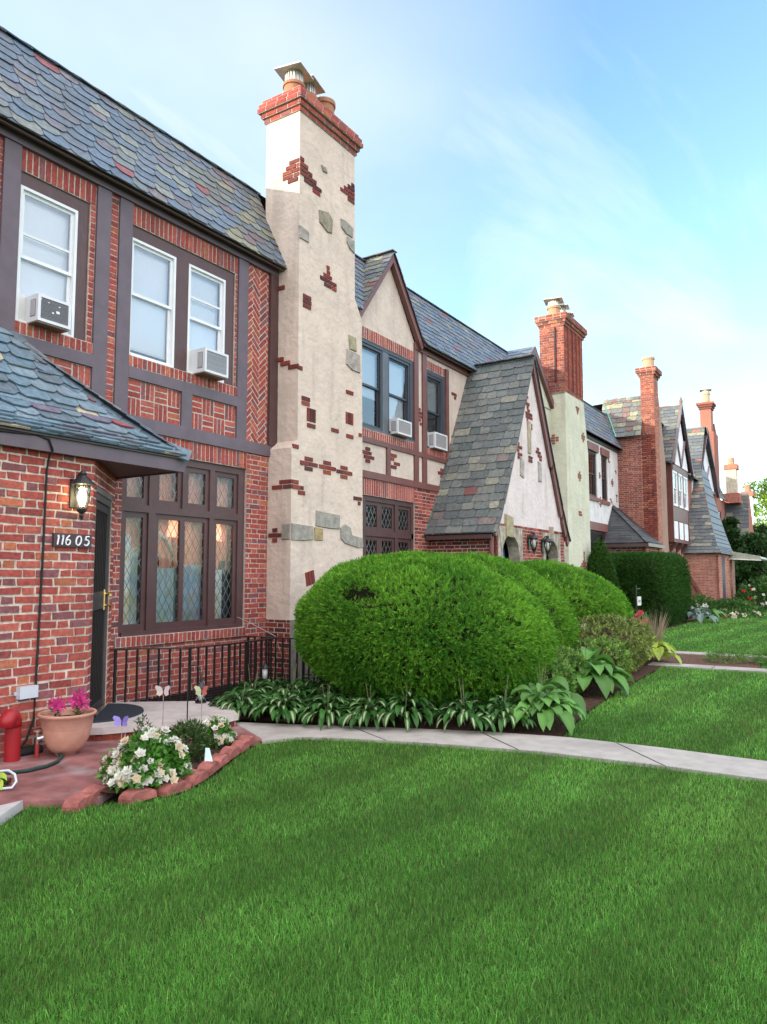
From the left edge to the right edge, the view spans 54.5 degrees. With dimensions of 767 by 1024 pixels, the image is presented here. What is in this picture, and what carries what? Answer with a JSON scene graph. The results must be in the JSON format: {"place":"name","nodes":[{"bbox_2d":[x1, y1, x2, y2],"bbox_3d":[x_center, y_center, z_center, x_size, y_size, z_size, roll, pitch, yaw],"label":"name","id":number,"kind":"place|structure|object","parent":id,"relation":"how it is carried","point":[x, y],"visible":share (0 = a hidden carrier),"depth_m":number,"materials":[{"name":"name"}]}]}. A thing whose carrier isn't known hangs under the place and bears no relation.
{"place":"outdoors","nodes":[
{"label":"outdoors","id":0,"kind":"place"},
{"bbox_2d":[0,724,262,809],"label":"patio","id":1,"kind":"structure","parent":0,"point":[64,779],"depth_m":5.57,"materials":[{"name":"red stone"}]},
{"bbox_2d":[0,769,17,789],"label":"solar spotlight","id":2,"kind":"object","parent":1,"relation":"on","point":[7,781],"visible":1,"depth_m":5.25,"materials":[{"name":"paint"}]},
{"bbox_2d":[0,709,21,761],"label":"standpipe","id":3,"kind":"object","parent":1,"relation":"on","point":[11,721],"visible":1,"depth_m":5.98,"materials":[{"name":"metal"}]},
{"bbox_2d":[20,744,42,756],"bbox_3d":[-2.996,1.998,6.207,0.110,0.060,0.284,-3,-6,32],"label":"soaker hose coil","id":4,"kind":"object","parent":1,"relation":"on","point":[28,750],"visible":0.59,"depth_m":6.22,"materials":[{"name":"rubber"}]},
{"bbox_2d":[3,741,63,774],"bbox_3d":[-2.712,1.926,5.883,0.250,0.143,0.659,0,-5,4],"label":"garden hose","id":5,"kind":"object","parent":1,"relation":"on","point":[61,756],"visible":0.76,"depth_m":5.72,"materials":[{"name":"rubber"}]},
{"bbox_2d":[34,729,44,757],"bbox_3d":[-2.835,1.911,6.139,0.104,0.222,0.058,2,-5,-26],"label":"water tap","id":6,"kind":"object","parent":1,"relation":"on","point":[38,739],"visible":1,"depth_m":6.12,"materials":[{"name":"paint"}]},
{"bbox_2d":[37,707,96,755],"bbox_3d":[-2.673,1.861,6.280,0.468,0.346,0.468,-3,-6,32],"label":"flower pot","id":7,"kind":"object","parent":1,"relation":"on","point":[65,733],"visible":0.95,"depth_m":6.14,"materials":[{"name":"ceramic"}]},
{"bbox_2d":[45,696,67,716],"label":"lily","id":8,"kind":"object","parent":7,"relation":"on","point":[57,704],"visible":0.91,"depth_m":6.24,"materials":[{"name":"pink plant"}]},
{"bbox_2d":[68,687,90,715],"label":"lily","id":9,"kind":"object","parent":7,"relation":"on","point":[78,699],"visible":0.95,"depth_m":6.30,"materials":[{"name":"pink plant"}]},
{"bbox_2d":[62,792,96,812],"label":"edging block","id":10,"kind":"structure","parent":1,"relation":"on","point":[76,802],"depth_m":4.84,"materials":[{"name":"red brick"}]},
{"bbox_2d":[81,784,110,796],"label":"edging block","id":11,"kind":"structure","parent":1,"relation":"on","point":[95,789],"depth_m":5.06,"materials":[{"name":"red brick"}]},
{"bbox_2d":[113,716,128,738],"bbox_3d":[-2.188,1.852,6.200,0.136,0.310,0.041,0,-5,0],"label":"butterfly stake","id":12,"kind":"object","parent":1,"relation":"on","point":[119,721],"visible":0.93,"depth_m":6.21,"materials":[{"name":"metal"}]},
{"bbox_2d":[155,685,169,731],"bbox_3d":[-1.943,1.781,6.537,0.136,0.510,0.041,0,-5,0],"label":"butterfly stake","id":13,"kind":"object","parent":1,"relation":"on","point":[160,691],"visible":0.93,"depth_m":6.55,"materials":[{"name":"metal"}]},
{"bbox_2d":[186,664,200,721],"bbox_3d":[-1.705,1.711,6.680,0.121,0.674,0.012,0,-5,0],"label":"garden hook","id":14,"kind":"object","parent":1,"relation":"on","point":[188,684],"visible":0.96,"depth_m":6.69,"materials":[{"name":"black metal"}]},
{"bbox_2d":[193,673,208,703],"bbox_3d":[-1.641,1.581,6.691,0.150,0.265,0.150,-3,-6,32],"label":"hanging lantern","id":15,"kind":"object","parent":14,"relation":"hanging from","point":[200,684],"visible":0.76,"depth_m":6.67,"materials":[{"name":"black metal"}]},
{"bbox_2d":[101,738,237,792],"bbox_3d":[-1.563,1.975,5.877,0.484,0.001,1.787,-1,-5,14],"label":"bed","id":16,"kind":"object","parent":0,"point":[195,764],"visible":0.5,"depth_m":5.89,"materials":[{"name":"soil"}]},
{"bbox_2d":[94,725,194,793],"bbox_3d":[-1.704,1.751,5.373,0.609,0.409,0.718,-3,-6,32],"label":"rose bush","id":17,"kind":"object","parent":16,"relation":"on","point":[137,764],"visible":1,"depth_m":5.23,"materials":[{"name":"white plant"}]},
{"bbox_2d":[163,717,215,760],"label":"shrub","id":18,"kind":"object","parent":16,"relation":"on","point":[186,731],"visible":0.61,"depth_m":5.97,"materials":[{"name":"green plant"}]},
{"bbox_2d":[182,769,208,785],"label":"edging block","id":19,"kind":"structure","parent":16,"relation":"on","point":[197,777],"depth_m":5.44,"materials":[{"name":"red brick"}]},
{"bbox_2d":[198,715,236,749],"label":"rose bush","id":20,"kind":"object","parent":16,"relation":"on","point":[222,726],"visible":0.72,"depth_m":6.39,"materials":[{"name":"white plant"}]},
{"bbox_2d":[212,753,229,767],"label":"edging block","id":21,"kind":"structure","parent":16,"relation":"on","point":[221,759],"depth_m":5.97,"materials":[{"name":"red stone"}]},
{"bbox_2d":[220,746,239,759],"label":"edging block","id":22,"kind":"structure","parent":16,"relation":"on","point":[233,752],"depth_m":6.22,"materials":[{"name":"red stone"}]},
{"bbox_2d":[0,0,766,524],"label":"sky","id":23,"kind":"structure","parent":0,"point":[608,158],"materials":[{"name":"blue"}]},
{"bbox_2d":[0,601,766,1023],"bbox_3d":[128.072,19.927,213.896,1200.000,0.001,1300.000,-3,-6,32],"label":"ground","id":24,"kind":"structure","parent":0,"point":[113,799],"depth_m":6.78,"materials":[{"name":"plant"}]},
{"bbox_2d":[0,800,22,824],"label":"slab","id":25,"kind":"structure","parent":24,"relation":"on","point":[12,809],"depth_m":4.75,"materials":[{"name":"concrete"}]},
{"bbox_2d":[118,786,156,804],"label":"edging block","id":26,"kind":"structure","parent":24,"relation":"on","point":[130,795],"depth_m":5.00,"materials":[{"name":"red brick"}]},
{"bbox_2d":[0,26,286,757],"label":"brick house","id":27,"kind":"structure","parent":24,"relation":"on","point":[150,252],"depth_m":8.43,"materials":[{"name":"brick"}]},
{"bbox_2d":[14,685,38,699],"bbox_3d":[-3.022,1.524,6.291,0.060,0.100,0.185,-3,-6,32],"label":"junction box","id":28,"kind":"object","parent":27,"relation":"attached to","point":[26,692],"visible":1,"depth_m":6.27,"materials":[{"name":"paint"}]},
{"bbox_2d":[0,429,53,747],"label":"cable","id":29,"kind":"object","parent":27,"relation":"attached to","point":[41,576],"visible":0.91,"depth_m":6.45,"materials":[{"name":"rubber"}]},
{"bbox_2d":[18,293,71,333],"bbox_3d":[-3.459,-2.040,7.639,0.250,0.307,0.590,-3,-6,32],"label":"air conditioner","id":30,"kind":"object","parent":27,"relation":"attached to","point":[43,311],"visible":0.98,"depth_m":7.53,"materials":[{"name":"paint"}]},
{"bbox_2d":[15,185,77,337],"bbox_3d":[-3.549,-2.590,7.797,0.130,1.425,0.660,-3,-6,32],"label":"window","id":31,"kind":"structure","parent":27,"relation":"in","point":[43,250],"depth_m":7.86,"materials":[{"name":"glass"}]},
{"bbox_2d":[52,533,91,547],"bbox_3d":[-2.819,0.258,6.745,0.038,0.120,0.385,-3,-6,32],"label":"house number","id":32,"kind":"object","parent":27,"relation":"attached to","point":[71,540],"visible":1,"depth_m":6.73,"materials":[{"name":"paint"}]},
{"bbox_2d":[69,471,94,519],"bbox_3d":[-2.733,-0.149,6.746,0.215,0.451,0.210,-3,-6,32],"label":"wall lantern","id":33,"kind":"object","parent":27,"relation":"attached to","point":[77,497],"depth_m":6.73,"materials":[{"name":"black metal"}]},
{"bbox_2d":[90,487,112,709],"bbox_3d":[-2.872,0.903,7.540,0.156,2.230,0.990,1,-5,-12],"label":"door","id":34,"kind":"structure","parent":27,"relation":"in","point":[101,551],"depth_m":7.69,"materials":[{"name":"paint"}]},
{"bbox_2d":[93,703,143,722],"bbox_3d":[-2.634,2.012,7.489,0.420,0.012,1.040,1,-5,-12],"label":"doormat","id":35,"kind":"object","parent":27,"relation":"on","point":[108,712],"visible":0.85,"depth_m":7.43,"materials":[{"name":"rubber"}]},
{"bbox_2d":[130,532,173,567],"bbox_3d":[-3.243,1.101,9.021,0.930,1.790,0.992,-3,-6,32],"label":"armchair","id":36,"kind":"object","parent":27,"relation":"in","point":[135,548],"visible":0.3,"depth_m":9.15,"materials":[{"name":"fabric"}]},
{"bbox_2d":[129,237,175,367],"bbox_3d":[-2.811,-2.488,8.955,0.130,1.420,0.685,-3,-6,32],"label":"window","id":37,"kind":"structure","parent":27,"relation":"in","point":[152,322],"depth_m":9.04,"materials":[{"name":"glass"}]},
{"bbox_2d":[167,520,177,567],"bbox_3d":[-2.639,0.386,9.280,0.200,0.860,0.200,-3,-6,32],"label":"table lamp","id":38,"kind":"object","parent":27,"relation":"in","point":[171,527],"visible":0.42,"depth_m":9.22,"materials":[{"name":"white"}]},
{"bbox_2d":[118,459,244,636],"bbox_3d":[-2.506,0.409,9.288,0.235,2.135,2.200,-3,-6,32],"label":"leaded window","id":39,"kind":"structure","parent":27,"relation":"in","point":[204,591],"depth_m":9.25,"materials":[{"name":"paint"}]},
{"bbox_2d":[186,264,225,382],"bbox_3d":[-2.341,-2.424,9.693,0.130,1.420,0.650,-3,-6,32],"label":"window","id":40,"kind":"structure","parent":27,"relation":"in","point":[202,329],"depth_m":9.77,"materials":[{"name":"glass"}]},
{"bbox_2d":[189,347,228,380],"bbox_3d":[-2.241,-1.893,9.525,0.280,0.337,0.630,-3,-6,32],"label":"air conditioner","id":41,"kind":"object","parent":27,"relation":"attached to","point":[206,362],"visible":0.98,"depth_m":9.40,"materials":[{"name":"paint"}]},
{"bbox_2d":[156,779,190,796],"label":"edging block","id":42,"kind":"structure","parent":24,"relation":"on","point":[168,788],"depth_m":5.18,"materials":[{"name":"red brick"}]},
{"bbox_2d":[197,761,219,775],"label":"edging block","id":43,"kind":"structure","parent":24,"relation":"on","point":[211,767],"depth_m":5.71,"materials":[{"name":"red stone"}]},
{"bbox_2d":[231,740,249,752],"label":"edging block","id":44,"kind":"structure","parent":24,"relation":"on","point":[242,745],"depth_m":6.45,"materials":[{"name":"red stone"}]},
{"bbox_2d":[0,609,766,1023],"bbox_3d":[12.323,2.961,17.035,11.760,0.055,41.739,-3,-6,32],"label":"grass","id":45,"kind":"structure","parent":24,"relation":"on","point":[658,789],"depth_m":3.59,"materials":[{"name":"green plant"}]},
{"bbox_2d":[257,61,570,681],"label":"stucco house","id":46,"kind":"structure","parent":24,"relation":"on","point":[369,346],"depth_m":12.57,"materials":[{"name":"paint"}]},
{"bbox_2d":[362,342,381,430],"bbox_3d":[-0.332,-2.179,12.839,0.130,1.460,0.970,-3,-6,32],"label":"window","id":47,"kind":"structure","parent":46,"relation":"in","point":[368,352],"depth_m":13.13,"materials":[{"name":"glass"}]},
{"bbox_2d":[363,495,413,556],"bbox_3d":[-0.086,0.790,12.992,0.090,2.090,2.280,-3,-6,32],"label":"leaded window","id":48,"kind":"structure","parent":46,"relation":"in","point":[394,535],"depth_m":13.27,"materials":[{"name":"paint"}]},
{"bbox_2d":[388,354,409,438],"bbox_3d":[0.238,-2.102,13.735,0.130,1.460,0.780,-3,-6,32],"label":"window","id":49,"kind":"structure","parent":46,"relation":"in","point":[395,365],"depth_m":13.87,"materials":[{"name":"glass"}]},
{"bbox_2d":[389,418,411,438],"bbox_3d":[0.294,-1.531,13.567,0.210,0.307,0.720,-3,-6,32],"label":"air conditioner","id":50,"kind":"object","parent":46,"relation":"attached to","point":[399,427],"visible":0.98,"depth_m":13.43,"materials":[{"name":"paint"}]},
{"bbox_2d":[427,374,441,449],"bbox_3d":[0.967,-1.964,14.876,0.130,1.500,0.660,-3,-6,32],"label":"window","id":51,"kind":"structure","parent":46,"relation":"in","point":[431,380],"depth_m":15.07,"materials":[{"name":"glass"}]},
{"bbox_2d":[428,432,447,451],"bbox_3d":[1.062,-1.399,14.790,0.190,0.342,0.740,-3,-6,32],"label":"air conditioner","id":52,"kind":"object","parent":46,"relation":"attached to","point":[437,441],"visible":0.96,"depth_m":14.64,"materials":[{"name":"paint"}]},
{"bbox_2d":[528,532,538,554],"bbox_3d":[3.014,0.632,14.906,0.215,0.451,0.210,-3,-6,32],"label":"wall lantern","id":53,"kind":"object","parent":46,"relation":"attached to","point":[530,540],"depth_m":14.89,"materials":[{"name":"black metal"}]},
{"bbox_2d":[542,536,552,556],"bbox_3d":[3.431,0.719,15.560,0.215,0.451,0.210,-3,-6,32],"label":"wall lantern","id":54,"kind":"object","parent":46,"relation":"attached to","point":[546,546],"depth_m":15.54,"materials":[{"name":"black metal"}]},
{"bbox_2d":[507,296,664,629],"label":"stucco house","id":55,"kind":"structure","parent":24,"relation":"on","point":[582,436],"depth_m":20.54,"materials":[{"name":"paint"}]},
{"bbox_2d":[588,450,596,496],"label":"window","id":56,"kind":"structure","parent":55,"relation":"in","point":[589,452],"depth_m":24.04,"materials":[{"name":"paint"}]},
{"bbox_2d":[601,456,606,500],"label":"window","id":57,"kind":"structure","parent":55,"relation":"in","point":[602,458],"depth_m":25.07,"materials":[{"name":"paint"}]},
{"bbox_2d":[593,356,697,557],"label":"brick house","id":58,"kind":"structure","parent":24,"relation":"on","point":[655,465],"depth_m":26.18,"materials":[{"name":"brick"}]},
{"bbox_2d":[672,470,677,506],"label":"window","id":59,"kind":"structure","parent":58,"relation":"in","point":[675,482],"depth_m":30.14,"materials":[{"name":"paint"}]},
{"bbox_2d":[660,654,760,667],"bbox_3d":[5.829,2.663,13.336,1.900,0.001,1.830,-3,-6,32],"label":"bed","id":60,"kind":"object","parent":24,"relation":"on","point":[691,659],"visible":0.6,"depth_m":13.19,"materials":[{"name":"soil"}]},
{"bbox_2d":[629,635,681,664],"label":"hosta","id":61,"kind":"object","parent":60,"relation":"on","point":[658,650],"visible":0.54,"depth_m":12.71,"materials":[{"name":"green plant"}]},
{"bbox_2d":[700,647,752,663],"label":"ground cover","id":62,"kind":"object","parent":60,"relation":"on","point":[724,653],"visible":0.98,"depth_m":13.08,"materials":[{"name":"green plant"}]},
{"bbox_2d":[683,388,766,608],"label":"gabled house","id":63,"kind":"structure","parent":24,"relation":"on","point":[710,555],"depth_m":33.77,"materials":[{"name":"paint"}]},
{"bbox_2d":[720,516,750,560],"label":"tree","id":64,"kind":"object","parent":24,"relation":"on","point":[732,530],"visible":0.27,"depth_m":42.00,"materials":[{"name":"green plant"}]},
{"bbox_2d":[719,457,753,536],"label":"brick house","id":65,"kind":"structure","parent":24,"relation":"on","point":[735,503],"depth_m":46.03,"materials":[{"name":"brick"}]},
{"bbox_2d":[741,531,766,557],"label":"tree","id":66,"kind":"object","parent":24,"relation":"on","point":[755,542],"visible":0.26,"depth_m":43.10,"materials":[{"name":"green plant"}]},
{"bbox_2d":[742,478,766,526],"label":"tree","id":67,"kind":"object","parent":24,"relation":"on","point":[762,494],"visible":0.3,"depth_m":67.64,"materials":[{"name":"green plant"}]},
{"bbox_2d":[747,642,766,664],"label":"ground cover","id":68,"kind":"object","parent":24,"relation":"on","point":[757,655],"visible":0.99,"depth_m":12.86,"materials":[{"name":"green plant"}]},
{"bbox_2d":[239,616,706,736],"bbox_3d":[9.561,3.542,23.621,4.540,0.001,39.500,-3,-6,32],"label":"bed","id":69,"kind":"object","parent":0,"point":[593,695],"visible":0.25,"depth_m":7.79,"materials":[{"name":"soil"}]},
{"bbox_2d":[133,678,290,709],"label":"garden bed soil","id":70,"kind":"structure","parent":69,"relation":"on","point":[173,697],"depth_m":8.74,"materials":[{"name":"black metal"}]},
{"bbox_2d":[110,636,324,702],"bbox_3d":[-1.800,1.928,9.046,0.970,0.707,2.934,-3,-6,32],"label":"railing","id":71,"kind":"object","parent":69,"relation":"on","point":[248,644],"visible":0.47,"depth_m":8.63,"materials":[{"name":"black metal"}]},
{"bbox_2d":[208,684,280,721],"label":"hosta","id":72,"kind":"object","parent":69,"relation":"on","point":[223,700],"visible":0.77,"depth_m":7.83,"materials":[{"name":"green plant"}]},
{"bbox_2d":[223,665,283,715],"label":"hosta","id":73,"kind":"object","parent":69,"relation":"on","point":[262,689],"visible":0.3,"depth_m":8.37,"materials":[{"name":"green plant"}]},
{"bbox_2d":[247,666,291,706],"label":"hosta","id":74,"kind":"object","parent":69,"relation":"on","point":[273,684],"visible":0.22,"depth_m":8.81,"materials":[{"name":"green plant"}]},
{"bbox_2d":[247,685,319,723],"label":"hosta","id":75,"kind":"object","parent":69,"relation":"on","point":[275,699],"visible":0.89,"depth_m":7.59,"materials":[{"name":"green plant"}]},
{"bbox_2d":[262,663,326,714],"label":"hosta","id":76,"kind":"object","parent":69,"relation":"on","point":[304,690],"visible":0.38,"depth_m":8.21,"materials":[{"name":"green plant"}]},
{"bbox_2d":[290,672,337,696],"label":"hosta","id":77,"kind":"object","parent":69,"relation":"on","point":[309,682],"visible":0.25,"depth_m":8.78,"materials":[{"name":"green plant"}]},
{"bbox_2d":[287,684,354,730],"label":"hosta","id":78,"kind":"object","parent":69,"relation":"on","point":[312,706],"visible":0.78,"depth_m":7.49,"materials":[{"name":"green plant"}]},
{"bbox_2d":[300,665,355,714],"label":"hosta","id":79,"kind":"object","parent":69,"relation":"on","point":[333,688],"visible":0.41,"depth_m":8.12,"materials":[{"name":"green plant"}]},
{"bbox_2d":[336,676,408,722],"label":"hosta","id":80,"kind":"object","parent":69,"relation":"on","point":[374,696],"visible":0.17,"depth_m":7.81,"materials":[{"name":"green plant"}]},
{"bbox_2d":[333,684,412,730],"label":"hosta","id":81,"kind":"object","parent":69,"relation":"on","point":[360,714],"visible":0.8,"depth_m":7.34,"materials":[{"name":"green plant"}]},
{"bbox_2d":[368,672,441,731],"bbox_3d":[0.209,1.878,7.518,0.768,0.535,0.818,0,-5,4],"label":"hosta","id":82,"kind":"object","parent":69,"relation":"on","point":[425,704],"visible":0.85,"depth_m":7.32,"materials":[{"name":"green plant"}]},
{"bbox_2d":[292,549,558,707],"bbox_3d":[0.484,1.364,8.833,3.055,1.866,3.137,-3,-6,32],"label":"yew bush","id":83,"kind":"object","parent":69,"relation":"on","point":[437,626],"visible":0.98,"depth_m":7.77,"materials":[{"name":"green plant"}]},
{"bbox_2d":[424,678,502,733],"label":"hosta","id":84,"kind":"object","parent":69,"relation":"on","point":[451,709],"visible":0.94,"depth_m":7.22,"materials":[{"name":"green plant"}]},
{"bbox_2d":[469,679,537,732],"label":"hosta","id":85,"kind":"object","parent":69,"relation":"on","point":[492,704],"visible":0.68,"depth_m":7.18,"materials":[{"name":"green plant"}]},
{"bbox_2d":[451,551,580,656],"bbox_3d":[1.748,1.555,11.557,2.509,1.946,2.887,-3,-6,32],"label":"yew bush","id":86,"kind":"object","parent":69,"relation":"on","point":[556,604],"visible":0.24,"depth_m":11.00,"materials":[{"name":"green plant"}]},
{"bbox_2d":[491,670,585,735],"bbox_3d":[1.557,1.846,7.427,0.925,0.574,0.968,-3,-6,32],"label":"hosta","id":87,"kind":"object","parent":69,"relation":"on","point":[565,709],"visible":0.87,"depth_m":7.22,"materials":[{"name":"green plant"}]},
{"bbox_2d":[504,656,579,692],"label":"azalea","id":88,"kind":"object","parent":69,"relation":"on","point":[551,674],"visible":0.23,"depth_m":8.73,"materials":[{"name":"green plant"}]},
{"bbox_2d":[508,664,585,719],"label":"hosta","id":89,"kind":"object","parent":69,"relation":"on","point":[577,698],"visible":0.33,"depth_m":7.81,"materials":[{"name":"green plant"}]},
{"bbox_2d":[548,645,589,692],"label":"azalea","id":90,"kind":"object","parent":69,"relation":"on","point":[570,653],"visible":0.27,"depth_m":9.49,"materials":[{"name":"green plant"}]},
{"bbox_2d":[519,558,634,623],"bbox_3d":[3.436,1.796,14.032,2.415,1.886,3.463,-3,-6,32],"label":"yew bush","id":91,"kind":"object","parent":69,"relation":"on","point":[591,594],"visible":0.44,"depth_m":13.19,"materials":[{"name":"green plant"}]},
{"bbox_2d":[562,647,636,698],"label":"hosta","id":92,"kind":"object","parent":69,"relation":"on","point":[608,681],"visible":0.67,"depth_m":9.38,"materials":[{"name":"green plant"}]},
{"bbox_2d":[572,634,633,682],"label":"azalea","id":93,"kind":"object","parent":69,"relation":"on","point":[597,642],"visible":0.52,"depth_m":10.74,"materials":[{"name":"green plant"}]},
{"bbox_2d":[587,538,620,629],"bbox_3d":[6.024,2.009,20.605,0.971,2.707,0.964,1,-5,-12],"label":"conifer","id":94,"kind":"object","parent":69,"relation":"on","point":[599,562],"visible":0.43,"depth_m":20.46,"materials":[{"name":"green plant"}]},
{"bbox_2d":[565,613,654,672],"bbox_3d":[3.660,2.131,12.106,1.478,0.994,2.389,-3,-6,32],"label":"azalea","id":95,"kind":"object","parent":69,"relation":"on","point":[613,633],"visible":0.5,"depth_m":11.76,"materials":[{"name":"green plant"}]},
{"bbox_2d":[606,550,692,626],"bbox_3d":[8.362,2.452,23.721,2.335,2.460,4.838,-3,-6,32],"label":"hedge","id":96,"kind":"object","parent":69,"relation":"on","point":[661,581],"visible":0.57,"depth_m":21.95,"materials":[{"name":"green plant"}]},
{"bbox_2d":[684,603,718,622],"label":"hosta","id":97,"kind":"object","parent":69,"relation":"on","point":[700,616],"visible":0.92,"depth_m":24.09,"materials":[{"name":"grey plant"}]},
{"bbox_2d":[687,592,720,616],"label":"flower bush","id":98,"kind":"object","parent":69,"relation":"on","point":[697,600],"visible":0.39,"depth_m":27.05,"materials":[{"name":"green plant"}]},
{"bbox_2d":[711,596,764,615],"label":"shrub","id":99,"kind":"object","parent":69,"relation":"on","point":[731,603],"visible":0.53,"depth_m":28.91,"materials":[{"name":"green plant"}]},
{"bbox_2d":[719,607,765,618],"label":"flower bush","id":100,"kind":"object","parent":69,"relation":"on","point":[733,612],"visible":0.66,"depth_m":26.99,"materials":[{"name":"white plant"}]},
{"bbox_2d":[732,585,756,608],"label":"rose bush","id":101,"kind":"object","parent":69,"relation":"on","point":[745,594],"visible":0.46,"depth_m":32.30,"materials":[{"name":"green plant"}]},
{"bbox_2d":[734,554,766,599],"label":"tree","id":102,"kind":"object","parent":69,"relation":"on","point":[746,570],"visible":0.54,"depth_m":37.60,"materials":[{"name":"green plant"}]},
{"bbox_2d":[738,575,766,609],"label":"rose bush","id":103,"kind":"object","parent":69,"relation":"on","point":[758,586],"visible":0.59,"depth_m":33.68,"materials":[{"name":"green plant"}]},
{"bbox_2d":[236,722,766,782],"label":"path","id":104,"kind":"structure","parent":0,"point":[685,760],"depth_m":6.62,"materials":[{"name":"concrete"}]},
{"bbox_2d":[630,611,670,641],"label":"ornamental grass","id":105,"kind":"object","parent":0,"point":[659,637],"depth_m":14.48,"materials":[{"name":"beige plant"}]},
{"bbox_2d":[648,662,766,672],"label":"path","id":106,"kind":"structure","parent":0,"point":[711,667],"depth_m":12.21,"materials":[{"name":"concrete"}]},
{"bbox_2d":[741,485,754,524],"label":"brick house","id":107,"kind":"structure","parent":0,"point":[747,489],"depth_m":54.60,"materials":[{"name":"paint"}]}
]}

